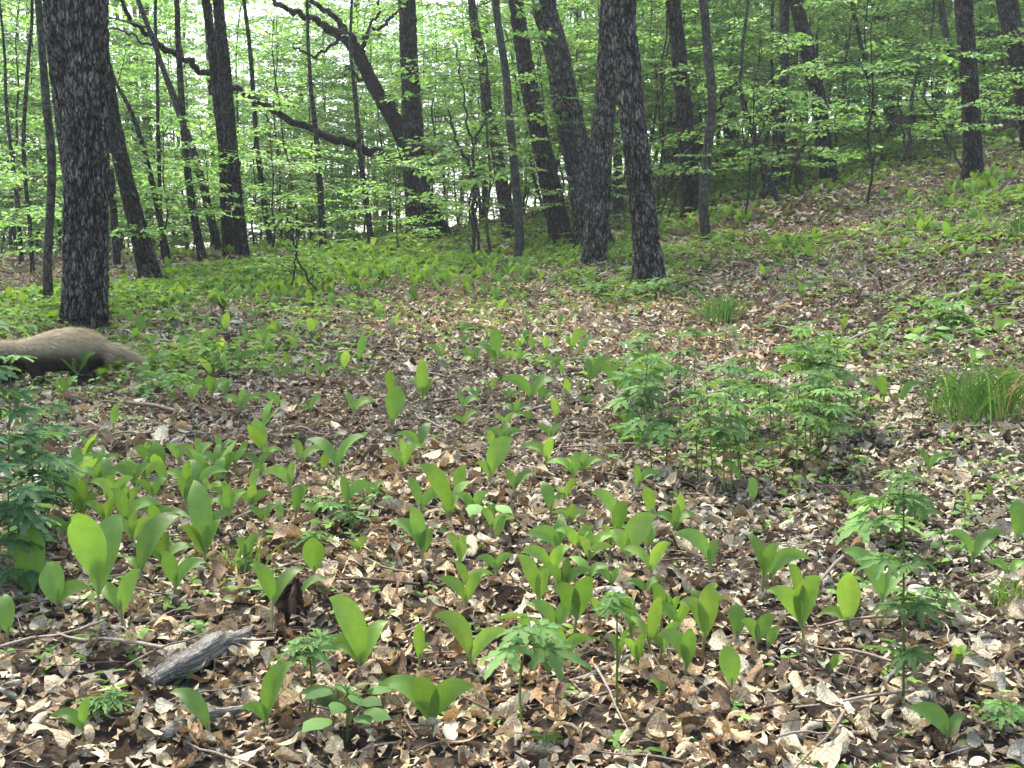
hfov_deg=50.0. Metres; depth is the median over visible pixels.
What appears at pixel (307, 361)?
lily shoot
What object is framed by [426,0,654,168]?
leafy sapling
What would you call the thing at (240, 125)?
leafy sapling
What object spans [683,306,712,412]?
divided leaf herb
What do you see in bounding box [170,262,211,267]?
fallen log
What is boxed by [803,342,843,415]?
divided leaf herb
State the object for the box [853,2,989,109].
leafy sapling
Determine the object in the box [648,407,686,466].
divided leaf herb
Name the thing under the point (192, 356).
lily shoot
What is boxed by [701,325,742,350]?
broadleaf herb
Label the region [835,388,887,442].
divided leaf herb
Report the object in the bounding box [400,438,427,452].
lily shoot
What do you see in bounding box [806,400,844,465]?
divided leaf herb
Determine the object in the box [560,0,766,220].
leafy sapling
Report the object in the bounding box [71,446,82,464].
lily shoot
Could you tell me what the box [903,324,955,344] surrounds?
broadleaf herb
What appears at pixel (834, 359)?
divided leaf herb
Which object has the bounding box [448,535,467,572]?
lily shoot
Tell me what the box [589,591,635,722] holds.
divided leaf herb
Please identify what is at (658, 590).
lily shoot
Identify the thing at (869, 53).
leafy sapling
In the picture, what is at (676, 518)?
lily shoot
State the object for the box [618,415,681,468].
divided leaf herb
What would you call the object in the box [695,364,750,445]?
divided leaf herb
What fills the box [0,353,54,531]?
divided leaf herb
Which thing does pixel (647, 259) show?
oak tree
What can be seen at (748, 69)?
leafy sapling
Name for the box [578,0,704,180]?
leafy sapling
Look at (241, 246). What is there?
twin tree
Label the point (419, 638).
lily shoot
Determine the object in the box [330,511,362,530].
divided leaf herb
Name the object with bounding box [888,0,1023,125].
leafy sapling
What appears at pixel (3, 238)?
leafy sapling
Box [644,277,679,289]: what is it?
divided leaf herb
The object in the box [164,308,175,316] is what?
lily shoot
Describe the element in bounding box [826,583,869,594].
broadleaf herb
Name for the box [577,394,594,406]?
lily shoot
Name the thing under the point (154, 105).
leafy sapling
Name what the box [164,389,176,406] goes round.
lily shoot
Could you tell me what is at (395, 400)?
lily shoot
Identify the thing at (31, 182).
leafy sapling
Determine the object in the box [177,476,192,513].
lily shoot
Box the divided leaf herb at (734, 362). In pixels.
[723,340,761,415]
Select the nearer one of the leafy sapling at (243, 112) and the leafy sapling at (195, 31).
the leafy sapling at (195, 31)
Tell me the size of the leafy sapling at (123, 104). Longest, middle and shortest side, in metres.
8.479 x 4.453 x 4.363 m
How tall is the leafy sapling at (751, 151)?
2.126 m
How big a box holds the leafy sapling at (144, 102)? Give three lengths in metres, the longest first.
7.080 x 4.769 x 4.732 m
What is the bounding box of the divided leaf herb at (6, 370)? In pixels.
[0,320,26,510]
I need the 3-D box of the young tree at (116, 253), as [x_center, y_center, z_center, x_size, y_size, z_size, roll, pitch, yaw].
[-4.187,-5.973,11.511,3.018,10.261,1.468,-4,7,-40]
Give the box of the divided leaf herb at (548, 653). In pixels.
[480,613,592,739]
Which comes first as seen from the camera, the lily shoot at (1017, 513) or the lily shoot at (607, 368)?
the lily shoot at (1017, 513)
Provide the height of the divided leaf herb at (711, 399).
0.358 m
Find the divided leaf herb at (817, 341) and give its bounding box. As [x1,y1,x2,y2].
[793,339,839,369]
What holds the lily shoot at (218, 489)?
on the ground
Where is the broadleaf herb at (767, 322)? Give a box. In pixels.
[761,316,790,327]
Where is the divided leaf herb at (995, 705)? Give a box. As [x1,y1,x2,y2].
[977,698,1023,733]
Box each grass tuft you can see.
[201,532,287,576]
[677,291,753,325]
[892,356,1023,432]
[978,205,1023,240]
[983,576,1023,606]
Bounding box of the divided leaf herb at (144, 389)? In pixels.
[131,380,162,400]
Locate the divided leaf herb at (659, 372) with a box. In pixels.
[636,363,670,415]
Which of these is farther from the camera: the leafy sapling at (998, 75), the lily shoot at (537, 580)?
the leafy sapling at (998, 75)
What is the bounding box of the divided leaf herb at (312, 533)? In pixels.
[295,530,333,546]
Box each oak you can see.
[108,0,450,237]
[532,0,614,251]
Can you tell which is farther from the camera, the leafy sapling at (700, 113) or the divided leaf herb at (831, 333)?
the leafy sapling at (700, 113)
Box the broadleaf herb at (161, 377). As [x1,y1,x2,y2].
[135,374,167,395]
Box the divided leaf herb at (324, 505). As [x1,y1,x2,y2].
[319,501,347,517]
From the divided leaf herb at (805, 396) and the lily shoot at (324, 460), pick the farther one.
the divided leaf herb at (805, 396)
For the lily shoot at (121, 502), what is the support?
on the ground
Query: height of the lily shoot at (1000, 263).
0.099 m
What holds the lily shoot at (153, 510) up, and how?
on the ground
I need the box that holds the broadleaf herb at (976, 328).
[956,325,989,338]
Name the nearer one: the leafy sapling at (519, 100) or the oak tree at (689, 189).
the oak tree at (689, 189)
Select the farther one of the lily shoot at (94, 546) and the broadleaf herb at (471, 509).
the broadleaf herb at (471, 509)
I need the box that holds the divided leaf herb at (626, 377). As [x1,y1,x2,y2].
[605,366,666,441]
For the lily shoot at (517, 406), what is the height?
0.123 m
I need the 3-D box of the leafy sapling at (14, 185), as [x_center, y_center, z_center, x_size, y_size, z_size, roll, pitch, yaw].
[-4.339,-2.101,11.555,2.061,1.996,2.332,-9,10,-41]
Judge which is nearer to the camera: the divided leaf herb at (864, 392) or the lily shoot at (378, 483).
the lily shoot at (378, 483)
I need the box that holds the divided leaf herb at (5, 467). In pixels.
[0,436,28,561]
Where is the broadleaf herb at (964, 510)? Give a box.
[950,500,980,528]
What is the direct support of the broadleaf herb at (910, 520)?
on the ground
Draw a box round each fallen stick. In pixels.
[144,412,221,422]
[204,673,261,701]
[269,380,352,389]
[435,343,478,352]
[542,653,630,694]
[590,476,628,495]
[879,667,901,690]
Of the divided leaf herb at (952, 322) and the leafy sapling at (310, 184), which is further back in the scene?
the leafy sapling at (310, 184)
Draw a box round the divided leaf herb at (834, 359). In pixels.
[815,336,860,422]
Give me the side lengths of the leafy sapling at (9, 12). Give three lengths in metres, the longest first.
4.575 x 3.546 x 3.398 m
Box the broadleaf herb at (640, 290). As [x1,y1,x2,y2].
[628,281,658,291]
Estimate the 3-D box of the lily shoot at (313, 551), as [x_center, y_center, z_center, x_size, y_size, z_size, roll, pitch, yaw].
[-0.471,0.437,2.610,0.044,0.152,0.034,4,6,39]
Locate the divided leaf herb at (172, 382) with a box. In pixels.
[158,373,201,396]
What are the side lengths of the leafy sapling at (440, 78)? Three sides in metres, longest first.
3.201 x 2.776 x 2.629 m
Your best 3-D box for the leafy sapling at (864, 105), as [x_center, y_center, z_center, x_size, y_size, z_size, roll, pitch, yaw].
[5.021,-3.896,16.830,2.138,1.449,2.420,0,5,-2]
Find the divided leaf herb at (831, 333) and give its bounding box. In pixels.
[813,330,840,417]
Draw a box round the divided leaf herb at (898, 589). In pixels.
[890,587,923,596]
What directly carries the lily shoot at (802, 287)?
on the ground
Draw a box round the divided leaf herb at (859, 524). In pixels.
[834,485,927,549]
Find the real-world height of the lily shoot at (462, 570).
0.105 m
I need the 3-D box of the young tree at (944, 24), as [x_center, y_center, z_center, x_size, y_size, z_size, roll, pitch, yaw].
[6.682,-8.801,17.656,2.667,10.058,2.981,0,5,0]
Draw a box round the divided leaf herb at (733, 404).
[717,385,764,469]
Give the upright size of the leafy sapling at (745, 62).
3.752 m
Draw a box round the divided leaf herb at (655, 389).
[608,334,673,463]
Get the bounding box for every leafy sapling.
[0,0,55,211]
[0,0,58,168]
[0,0,63,249]
[0,0,198,241]
[0,0,214,203]
[0,0,217,250]
[0,1,57,248]
[0,1,166,253]
[0,1,170,255]
[0,2,147,247]
[0,4,53,172]
[0,7,111,255]
[0,13,177,237]
[0,29,61,250]
[0,29,62,250]
[0,33,62,255]
[0,38,63,231]
[0,51,63,251]
[0,83,198,224]
[0,84,43,222]
[0,91,61,253]
[0,102,60,245]
[0,104,61,255]
[0,106,40,207]
[0,117,61,252]
[0,120,148,248]
[0,139,41,251]
[0,153,61,227]
[0,153,184,257]
[1,1,201,203]
[1,44,119,251]
[4,37,191,247]
[7,42,182,232]
[8,158,198,239]
[24,26,184,250]
[40,156,218,251]
[43,112,245,229]
[55,172,185,250]
[56,69,220,246]
[57,176,217,243]
[108,0,259,248]
[109,0,217,253]
[109,0,285,251]
[109,0,335,248]
[109,49,180,250]
[109,76,211,250]
[109,117,250,251]
[110,127,214,254]
[111,29,220,246]
[115,86,199,240]
[115,149,204,231]
[121,134,260,252]
[124,0,358,240]
[125,68,193,247]
[133,117,301,256]
[142,0,308,248]
[144,86,327,244]
[147,0,354,248]
[150,75,318,240]
[153,197,257,250]
[166,1,388,237]
[169,57,302,245]
[170,192,313,252]
[171,84,300,233]
[176,0,392,238]
[176,49,359,241]
[177,121,286,254]
[185,135,340,218]
[185,143,353,238]
[190,0,430,233]
[201,103,377,253]
[208,171,365,237]
[209,38,369,238]
[213,104,362,242]
[220,75,362,239]
[221,113,341,236]
[229,0,395,240]
[230,0,403,237]
[231,86,366,245]
[244,0,399,227]
[244,1,454,231]
[249,75,384,238]
[254,118,394,236]
[256,20,399,234]
[261,2,462,230]
[269,0,468,235]
[282,0,487,231]
[285,132,405,238]
[286,0,466,232]
[298,40,447,230]
[300,0,552,169]
[310,126,450,231]
[314,8,506,232]
[323,155,471,250]
[328,1,521,215]
[329,101,468,234]
[335,29,513,194]
[339,0,520,187]
[341,25,498,227]
[346,133,488,237]
[348,0,548,224]
[354,118,491,232]
[365,31,509,203]
[371,81,495,225]
[373,0,591,255]
[376,108,485,232]
[382,23,522,223]
[404,150,499,223]
[418,0,575,173]
[421,57,534,228]
[422,14,572,198]
[423,0,556,213]
[423,1,584,205]
[424,1,666,221]
[425,83,522,225]
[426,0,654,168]
[434,0,593,216]
[438,77,528,220]
[443,1,597,193]
[446,87,539,222]
[451,1,626,194]
[451,40,561,213]
[452,61,588,206]
[456,0,622,207]
[456,48,591,208]
[457,0,588,206]
[464,5,588,166]
[465,65,556,213]
[471,63,561,202]
[477,53,666,210]
[479,0,699,154]
[483,0,677,174]
[492,0,599,144]
[492,0,651,143]
[492,58,591,177]
[524,0,752,100]
[526,49,658,178]
[528,2,688,133]
[541,1,769,176]
[547,0,674,139]
[548,1,674,181]
[548,1,766,173]
[550,23,686,209]
[553,2,696,172]
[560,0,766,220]
[567,21,713,110]
[570,0,760,196]
[571,0,730,160]
[571,0,769,158]
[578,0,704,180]
[583,0,770,170]
[583,1,778,192]
[585,7,690,162]
[588,0,796,165]
[590,9,736,127]
[636,7,758,165]
[639,0,924,163]
[639,6,764,166]
[643,5,775,125]
[644,0,814,183]
[648,0,811,170]
[650,0,795,164]
[652,30,879,219]
[665,1,807,161]
[673,0,800,157]
[677,115,808,190]
[690,4,789,113]
[692,0,804,159]
[698,75,820,187]
[699,16,844,201]
[709,7,857,70]
[713,0,901,159]
[722,0,939,159]
[726,0,865,153]
[727,2,899,93]
[730,3,857,85]
[744,0,942,150]
[753,1,939,107]
[760,0,944,146]
[764,77,927,160]
[768,0,871,132]
[768,0,1022,203]
[775,5,895,116]
[777,1,933,138]
[790,0,947,133]
[790,4,909,125]
[806,0,958,155]
[812,6,895,112]
[813,0,985,113]
[814,0,937,127]
[815,0,954,55]
[817,0,1023,148]
[818,7,924,124]
[829,0,989,118]
[829,93,936,159]
[831,0,1006,115]
[831,74,1010,164]
[845,1,1002,129]
[846,0,997,129]
[850,1,953,106]
[853,1,982,124]
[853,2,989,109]
[854,0,1000,116]
[860,2,992,95]
[863,7,1023,121]
[866,0,1023,101]
[874,2,999,111]
[875,71,1023,165]
[877,0,1023,94]
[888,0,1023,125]
[902,32,1016,141]
[904,0,994,103]
[907,12,1023,91]
[921,0,1021,72]
[922,0,1021,126]
[932,27,1023,120]
[934,0,1006,105]
[940,40,1015,140]
[946,0,1005,68]
[957,0,1023,102]
[976,29,1003,50]
[978,12,1023,96]
[986,42,1023,112]
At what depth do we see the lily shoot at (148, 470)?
3.49 m
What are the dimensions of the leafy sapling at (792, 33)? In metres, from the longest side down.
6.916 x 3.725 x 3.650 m
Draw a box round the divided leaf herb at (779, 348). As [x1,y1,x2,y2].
[772,332,824,399]
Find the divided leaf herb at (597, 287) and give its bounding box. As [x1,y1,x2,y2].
[581,283,618,295]
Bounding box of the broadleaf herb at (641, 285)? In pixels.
[632,276,670,292]
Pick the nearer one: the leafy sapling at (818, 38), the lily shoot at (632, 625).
the lily shoot at (632, 625)
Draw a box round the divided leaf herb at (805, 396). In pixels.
[788,383,824,433]
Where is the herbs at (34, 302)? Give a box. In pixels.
[0,90,1023,767]
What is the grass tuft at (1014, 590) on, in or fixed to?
on the ground
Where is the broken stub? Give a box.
[276,576,307,625]
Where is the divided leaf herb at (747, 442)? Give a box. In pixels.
[696,414,768,479]
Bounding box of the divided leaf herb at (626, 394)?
[614,373,663,410]
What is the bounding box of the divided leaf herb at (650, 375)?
[632,354,684,415]
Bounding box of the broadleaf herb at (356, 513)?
[331,505,369,531]
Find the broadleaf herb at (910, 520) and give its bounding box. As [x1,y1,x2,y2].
[887,514,919,543]
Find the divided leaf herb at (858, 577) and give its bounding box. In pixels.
[832,571,864,587]
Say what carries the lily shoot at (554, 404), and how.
on the ground
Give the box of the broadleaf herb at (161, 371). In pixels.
[146,367,164,378]
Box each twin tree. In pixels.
[201,0,233,255]
[212,0,250,257]
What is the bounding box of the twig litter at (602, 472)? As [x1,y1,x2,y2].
[0,178,1023,767]
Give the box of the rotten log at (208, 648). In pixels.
[143,624,254,687]
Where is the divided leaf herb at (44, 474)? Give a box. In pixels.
[0,432,70,545]
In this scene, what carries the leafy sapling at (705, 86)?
on the ground
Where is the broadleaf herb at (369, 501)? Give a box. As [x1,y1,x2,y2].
[354,489,376,503]
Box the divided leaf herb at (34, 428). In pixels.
[2,401,82,519]
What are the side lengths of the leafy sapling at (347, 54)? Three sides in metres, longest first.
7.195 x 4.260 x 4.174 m
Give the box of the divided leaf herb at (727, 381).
[717,367,758,401]
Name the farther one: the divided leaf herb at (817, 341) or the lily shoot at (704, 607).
the divided leaf herb at (817, 341)
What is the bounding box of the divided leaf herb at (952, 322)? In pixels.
[937,314,973,332]
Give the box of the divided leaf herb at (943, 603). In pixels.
[899,586,976,626]
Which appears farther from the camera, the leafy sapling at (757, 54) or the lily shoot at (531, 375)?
the leafy sapling at (757, 54)
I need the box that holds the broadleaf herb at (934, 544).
[926,528,960,556]
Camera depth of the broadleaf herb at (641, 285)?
8.79 m
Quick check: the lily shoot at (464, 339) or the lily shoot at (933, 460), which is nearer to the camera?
the lily shoot at (933, 460)
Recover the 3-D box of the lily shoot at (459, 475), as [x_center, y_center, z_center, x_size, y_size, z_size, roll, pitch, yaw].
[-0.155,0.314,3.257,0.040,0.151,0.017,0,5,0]
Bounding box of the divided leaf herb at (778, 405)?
[754,391,808,458]
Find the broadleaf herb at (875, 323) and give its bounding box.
[868,322,897,334]
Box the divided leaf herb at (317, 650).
[268,628,339,711]
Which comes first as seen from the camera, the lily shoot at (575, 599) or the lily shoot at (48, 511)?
the lily shoot at (575, 599)
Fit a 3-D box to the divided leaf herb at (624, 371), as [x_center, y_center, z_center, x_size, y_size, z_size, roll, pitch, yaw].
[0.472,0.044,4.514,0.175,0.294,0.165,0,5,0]
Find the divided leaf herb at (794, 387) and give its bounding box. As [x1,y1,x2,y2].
[777,384,821,482]
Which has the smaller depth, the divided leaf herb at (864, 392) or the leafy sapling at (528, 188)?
the divided leaf herb at (864, 392)
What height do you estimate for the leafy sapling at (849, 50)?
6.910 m
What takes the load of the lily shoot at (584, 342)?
on the ground
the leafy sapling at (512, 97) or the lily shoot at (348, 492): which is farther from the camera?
the leafy sapling at (512, 97)
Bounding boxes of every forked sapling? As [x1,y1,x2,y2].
[245,213,361,291]
[426,49,536,252]
[652,125,725,216]
[697,79,814,198]
[877,39,961,167]
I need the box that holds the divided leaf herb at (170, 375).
[146,372,184,383]
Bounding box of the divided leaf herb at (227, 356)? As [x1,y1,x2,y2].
[198,355,242,373]
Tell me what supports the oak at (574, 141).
on the ground
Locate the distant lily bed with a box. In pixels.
[0,159,1023,476]
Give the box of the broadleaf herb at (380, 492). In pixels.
[366,486,393,508]
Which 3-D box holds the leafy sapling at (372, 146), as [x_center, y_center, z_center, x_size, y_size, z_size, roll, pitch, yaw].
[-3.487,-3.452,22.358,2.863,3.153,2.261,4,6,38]
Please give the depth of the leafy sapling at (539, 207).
13.19 m
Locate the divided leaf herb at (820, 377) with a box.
[790,373,848,466]
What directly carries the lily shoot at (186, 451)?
on the ground
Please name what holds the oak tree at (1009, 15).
on the ground
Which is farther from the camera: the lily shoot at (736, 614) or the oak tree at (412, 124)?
the oak tree at (412, 124)
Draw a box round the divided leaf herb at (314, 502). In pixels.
[302,496,323,514]
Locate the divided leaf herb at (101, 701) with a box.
[71,689,135,722]
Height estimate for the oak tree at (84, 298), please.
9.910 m
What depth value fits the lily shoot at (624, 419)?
4.33 m
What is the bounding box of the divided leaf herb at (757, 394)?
[736,370,780,455]
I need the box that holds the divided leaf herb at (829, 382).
[805,377,853,437]
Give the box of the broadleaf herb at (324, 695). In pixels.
[302,682,393,740]
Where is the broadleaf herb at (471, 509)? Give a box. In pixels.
[465,499,511,522]
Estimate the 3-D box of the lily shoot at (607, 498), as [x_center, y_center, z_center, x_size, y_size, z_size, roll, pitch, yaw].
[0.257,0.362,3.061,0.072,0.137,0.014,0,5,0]
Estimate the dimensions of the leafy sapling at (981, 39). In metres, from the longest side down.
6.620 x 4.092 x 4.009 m
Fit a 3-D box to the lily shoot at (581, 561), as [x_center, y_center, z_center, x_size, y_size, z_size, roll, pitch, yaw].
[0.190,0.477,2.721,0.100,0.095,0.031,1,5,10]
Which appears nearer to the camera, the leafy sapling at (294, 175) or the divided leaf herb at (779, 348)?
the divided leaf herb at (779, 348)
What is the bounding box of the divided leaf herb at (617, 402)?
[600,392,657,441]
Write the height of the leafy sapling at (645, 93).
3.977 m
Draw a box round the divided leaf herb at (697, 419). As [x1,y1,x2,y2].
[675,416,720,483]
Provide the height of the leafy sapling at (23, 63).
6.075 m
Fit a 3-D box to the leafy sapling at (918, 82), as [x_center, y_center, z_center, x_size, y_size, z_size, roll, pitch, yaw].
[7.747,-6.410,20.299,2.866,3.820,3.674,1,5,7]
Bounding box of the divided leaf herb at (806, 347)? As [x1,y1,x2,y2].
[779,326,819,428]
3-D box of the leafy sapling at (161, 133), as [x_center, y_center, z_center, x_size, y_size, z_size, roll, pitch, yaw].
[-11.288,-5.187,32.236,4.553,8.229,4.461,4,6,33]
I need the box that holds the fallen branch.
[159,698,260,740]
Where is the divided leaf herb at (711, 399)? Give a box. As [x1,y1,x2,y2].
[686,380,726,485]
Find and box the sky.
[0,0,982,251]
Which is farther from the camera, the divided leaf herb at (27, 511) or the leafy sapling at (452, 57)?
the leafy sapling at (452, 57)
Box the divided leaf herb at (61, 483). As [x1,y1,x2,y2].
[2,458,91,540]
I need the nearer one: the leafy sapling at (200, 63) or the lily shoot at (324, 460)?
the lily shoot at (324, 460)
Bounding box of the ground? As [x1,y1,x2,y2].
[0,91,1023,767]
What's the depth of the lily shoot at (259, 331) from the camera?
6.54 m
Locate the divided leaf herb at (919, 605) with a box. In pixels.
[854,469,945,701]
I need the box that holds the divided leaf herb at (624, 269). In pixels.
[616,266,631,279]
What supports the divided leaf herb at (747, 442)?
on the ground
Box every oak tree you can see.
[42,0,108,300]
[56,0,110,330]
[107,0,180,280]
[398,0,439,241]
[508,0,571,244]
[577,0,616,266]
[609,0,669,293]
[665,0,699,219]
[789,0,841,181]
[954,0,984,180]
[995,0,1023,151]
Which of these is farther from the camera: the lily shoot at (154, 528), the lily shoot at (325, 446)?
the lily shoot at (325, 446)
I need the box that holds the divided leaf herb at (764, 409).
[746,371,792,479]
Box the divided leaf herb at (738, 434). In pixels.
[705,418,753,496]
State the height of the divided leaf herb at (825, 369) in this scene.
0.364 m
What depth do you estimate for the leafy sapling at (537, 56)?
16.33 m
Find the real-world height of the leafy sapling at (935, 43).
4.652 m
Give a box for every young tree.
[0,2,23,263]
[16,0,221,254]
[22,0,34,272]
[34,0,55,302]
[108,146,120,267]
[113,71,172,262]
[154,0,163,260]
[174,0,207,259]
[242,0,272,247]
[306,0,326,248]
[349,0,373,243]
[468,0,514,241]
[492,0,524,259]
[613,99,623,217]
[699,0,738,242]
[738,0,780,202]
[769,0,789,190]
[850,1,880,148]
[871,0,903,137]
[938,0,961,123]
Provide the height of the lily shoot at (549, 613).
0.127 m
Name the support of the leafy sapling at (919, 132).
on the ground
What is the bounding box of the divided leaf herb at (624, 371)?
[606,359,645,411]
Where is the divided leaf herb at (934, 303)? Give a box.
[922,299,955,331]
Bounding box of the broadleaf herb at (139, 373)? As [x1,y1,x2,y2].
[123,360,150,381]
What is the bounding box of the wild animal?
[0,326,146,388]
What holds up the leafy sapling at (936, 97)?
on the ground
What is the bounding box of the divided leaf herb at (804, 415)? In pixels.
[781,398,827,489]
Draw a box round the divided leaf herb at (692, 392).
[680,388,717,478]
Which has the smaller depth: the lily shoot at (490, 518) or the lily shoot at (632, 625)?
the lily shoot at (632, 625)
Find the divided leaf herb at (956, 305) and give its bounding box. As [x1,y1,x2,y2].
[927,301,973,327]
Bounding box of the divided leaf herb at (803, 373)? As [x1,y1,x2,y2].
[787,370,837,461]
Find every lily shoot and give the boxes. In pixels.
[0,594,14,647]
[6,525,45,593]
[39,561,90,612]
[45,464,55,489]
[46,498,52,516]
[48,516,70,549]
[50,698,89,741]
[58,376,77,399]
[60,350,94,386]
[61,473,99,513]
[67,513,121,631]
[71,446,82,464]
[79,461,102,492]
[80,436,101,445]
[83,447,120,462]
[83,498,114,520]
[90,475,132,513]
[91,569,139,632]
[101,457,136,477]
[103,475,114,499]
[110,403,119,435]
[110,462,151,499]
[110,488,161,521]
[120,483,140,504]
[122,510,150,551]
[125,512,179,581]
[126,458,135,471]
[132,445,149,461]
[133,477,166,497]
[133,531,194,577]
[135,456,155,479]
[138,503,168,515]
[141,441,150,450]
[143,333,158,342]
[148,504,188,542]
[151,348,169,368]
[155,380,169,396]
[156,460,166,492]
[159,357,185,372]
[160,551,205,603]
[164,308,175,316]
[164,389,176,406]
[165,443,182,465]
[167,460,202,481]
[170,687,209,741]
[173,334,195,348]
[174,442,212,458]
[177,292,194,311]
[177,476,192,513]
[178,483,210,489]
[180,480,220,572]
[183,325,194,335]
[184,350,200,368]
[185,384,201,410]
[188,459,227,483]
[189,377,206,398]
[190,329,211,346]
[194,438,201,449]
[198,313,214,325]
[199,325,216,343]
[202,444,236,463]
[203,335,212,360]
[203,478,225,493]
[206,375,234,405]
[208,480,226,496]
[210,484,245,529]
[212,509,234,520]
[213,457,224,494]
[214,435,234,449]
[218,381,229,402]
[220,353,230,377]
[220,448,245,470]
[222,388,259,410]
[224,452,232,480]
[233,483,271,515]
[234,346,256,366]
[236,533,260,577]
[240,441,247,460]
[240,661,292,731]
[241,328,247,349]
[242,452,269,465]
[246,307,263,322]
[247,503,276,529]
[249,469,258,484]
[250,330,277,345]
[250,563,304,632]
[251,362,269,374]
[252,462,266,477]
[253,320,263,327]
[253,325,275,334]
[257,343,270,359]
[262,391,286,407]
[262,444,281,452]
[262,461,295,500]
[272,364,294,383]
[274,500,283,523]
[283,351,289,375]
[291,439,321,467]
[291,484,303,517]
[297,393,322,418]
[300,502,322,518]
[301,575,327,592]
[302,355,318,365]
[302,537,324,589]
[305,366,309,374]
[306,433,366,492]
[311,359,336,384]
[320,452,328,475]
[327,595,387,678]
[340,476,375,512]
[344,392,375,418]
[348,536,368,563]
[353,336,366,367]
[365,480,383,499]
[378,674,474,736]
[382,445,416,471]
[385,370,394,389]
[385,385,404,427]
[389,507,433,569]
[394,423,430,459]
[395,438,413,446]
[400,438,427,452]
[407,478,451,513]
[410,358,434,408]
[413,624,424,670]
[416,463,470,517]
[428,343,449,360]
[434,610,508,673]
[437,572,485,608]
[439,357,454,364]
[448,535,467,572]
[451,409,477,430]
[453,465,465,487]
[453,490,487,526]
[454,334,472,347]
[455,562,493,584]
[456,320,473,337]
[456,392,479,415]
[457,346,479,369]
[461,386,483,404]
[475,284,487,296]
[475,436,513,487]
[476,552,512,575]
[477,327,501,372]
[477,377,498,396]
[481,329,490,339]
[482,508,514,537]
[486,430,494,444]
[487,422,521,436]
[488,504,495,529]
[494,412,519,423]
[496,515,505,548]
[498,348,510,368]
[499,387,521,398]
[501,374,556,411]
[501,399,530,412]
[504,347,531,368]
[504,469,535,502]
[516,338,519,348]
[517,409,530,425]
[517,554,549,613]
[519,437,553,467]
[521,545,569,585]
[522,328,528,351]
[526,374,544,392]
[526,517,564,546]
[526,599,569,624]
[529,337,534,357]
[529,730,562,754]
[532,376,555,404]
[535,423,561,436]
[538,557,590,583]
[539,492,563,515]
[541,482,554,523]
[542,336,548,352]
[543,352,568,370]
[546,452,579,478]
[550,397,559,418]
[552,503,588,525]
[552,577,593,633]
[553,627,593,661]
[555,525,592,555]
[556,478,579,505]
[558,313,562,331]
[559,364,563,377]
[562,328,584,363]
[563,378,570,400]
[565,450,602,479]
[569,556,608,576]
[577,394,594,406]
[578,337,596,360]
[579,524,611,557]
[579,536,612,564]
[584,356,613,394]
[589,598,636,617]
[590,593,612,628]
[591,489,616,513]
[592,361,602,381]
[595,567,622,585]
[596,362,631,396]
[601,524,613,553]
[609,423,625,439]
[609,512,655,566]
[609,629,626,667]
[612,412,630,422]
[612,500,627,547]
[613,363,621,370]
[618,596,637,653]
[621,541,670,592]
[622,633,645,671]
[625,575,665,599]
[627,596,661,656]
[633,464,660,488]
[635,621,680,664]
[642,487,655,512]
[644,525,655,556]
[650,583,667,629]
[650,678,668,701]
[654,504,695,530]
[657,628,695,675]
[662,601,689,630]
[667,594,680,624]
[673,528,717,572]
[676,493,689,511]
[679,583,718,655]
[691,588,723,599]
[719,646,740,690]
[721,461,741,480]
[729,602,744,638]
[741,613,775,652]
[747,534,778,604]
[748,477,757,502]
[766,626,780,651]
[767,575,820,651]
[768,547,809,584]
[776,340,800,361]
[788,564,802,589]
[797,280,815,299]
[818,572,860,632]
[819,655,844,678]
[836,314,847,335]
[840,490,864,512]
[841,546,917,629]
[862,375,885,394]
[869,330,896,344]
[877,376,887,400]
[891,380,920,405]
[897,362,901,373]
[908,701,964,744]
[916,506,935,530]
[919,343,933,352]
[919,448,948,472]
[925,297,930,310]
[947,372,956,395]
[948,325,956,342]
[948,528,1005,575]
[952,644,966,675]
[963,222,979,233]
[965,491,974,509]
[969,346,993,368]
[986,484,992,493]
[987,558,1023,581]
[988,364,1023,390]
[992,261,1004,271]
[994,315,1018,341]
[1010,499,1023,556]
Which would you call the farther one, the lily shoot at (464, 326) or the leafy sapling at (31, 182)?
the leafy sapling at (31, 182)
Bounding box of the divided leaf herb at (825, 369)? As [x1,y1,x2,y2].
[779,350,844,442]
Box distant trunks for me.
[0,0,1023,250]
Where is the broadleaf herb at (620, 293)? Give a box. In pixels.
[606,290,641,302]
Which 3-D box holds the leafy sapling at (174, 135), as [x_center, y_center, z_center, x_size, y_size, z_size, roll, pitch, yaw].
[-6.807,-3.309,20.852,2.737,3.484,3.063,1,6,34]
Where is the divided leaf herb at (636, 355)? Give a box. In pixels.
[617,331,665,379]
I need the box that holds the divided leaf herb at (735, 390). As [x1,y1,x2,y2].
[692,386,752,494]
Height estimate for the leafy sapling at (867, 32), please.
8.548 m
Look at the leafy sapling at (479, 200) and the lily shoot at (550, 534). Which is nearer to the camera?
the lily shoot at (550, 534)
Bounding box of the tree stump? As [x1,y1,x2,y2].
[791,138,804,192]
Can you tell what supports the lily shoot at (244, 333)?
on the ground
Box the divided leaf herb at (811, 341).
[788,335,850,388]
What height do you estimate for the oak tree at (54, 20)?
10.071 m
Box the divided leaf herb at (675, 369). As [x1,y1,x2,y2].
[656,331,704,432]
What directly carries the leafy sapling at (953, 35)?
on the ground
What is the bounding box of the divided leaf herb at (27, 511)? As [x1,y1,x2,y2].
[0,482,61,589]
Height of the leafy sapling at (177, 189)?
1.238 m
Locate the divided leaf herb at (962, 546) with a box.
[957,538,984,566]
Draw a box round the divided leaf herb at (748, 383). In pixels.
[731,368,775,434]
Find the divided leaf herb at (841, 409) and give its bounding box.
[795,388,858,483]

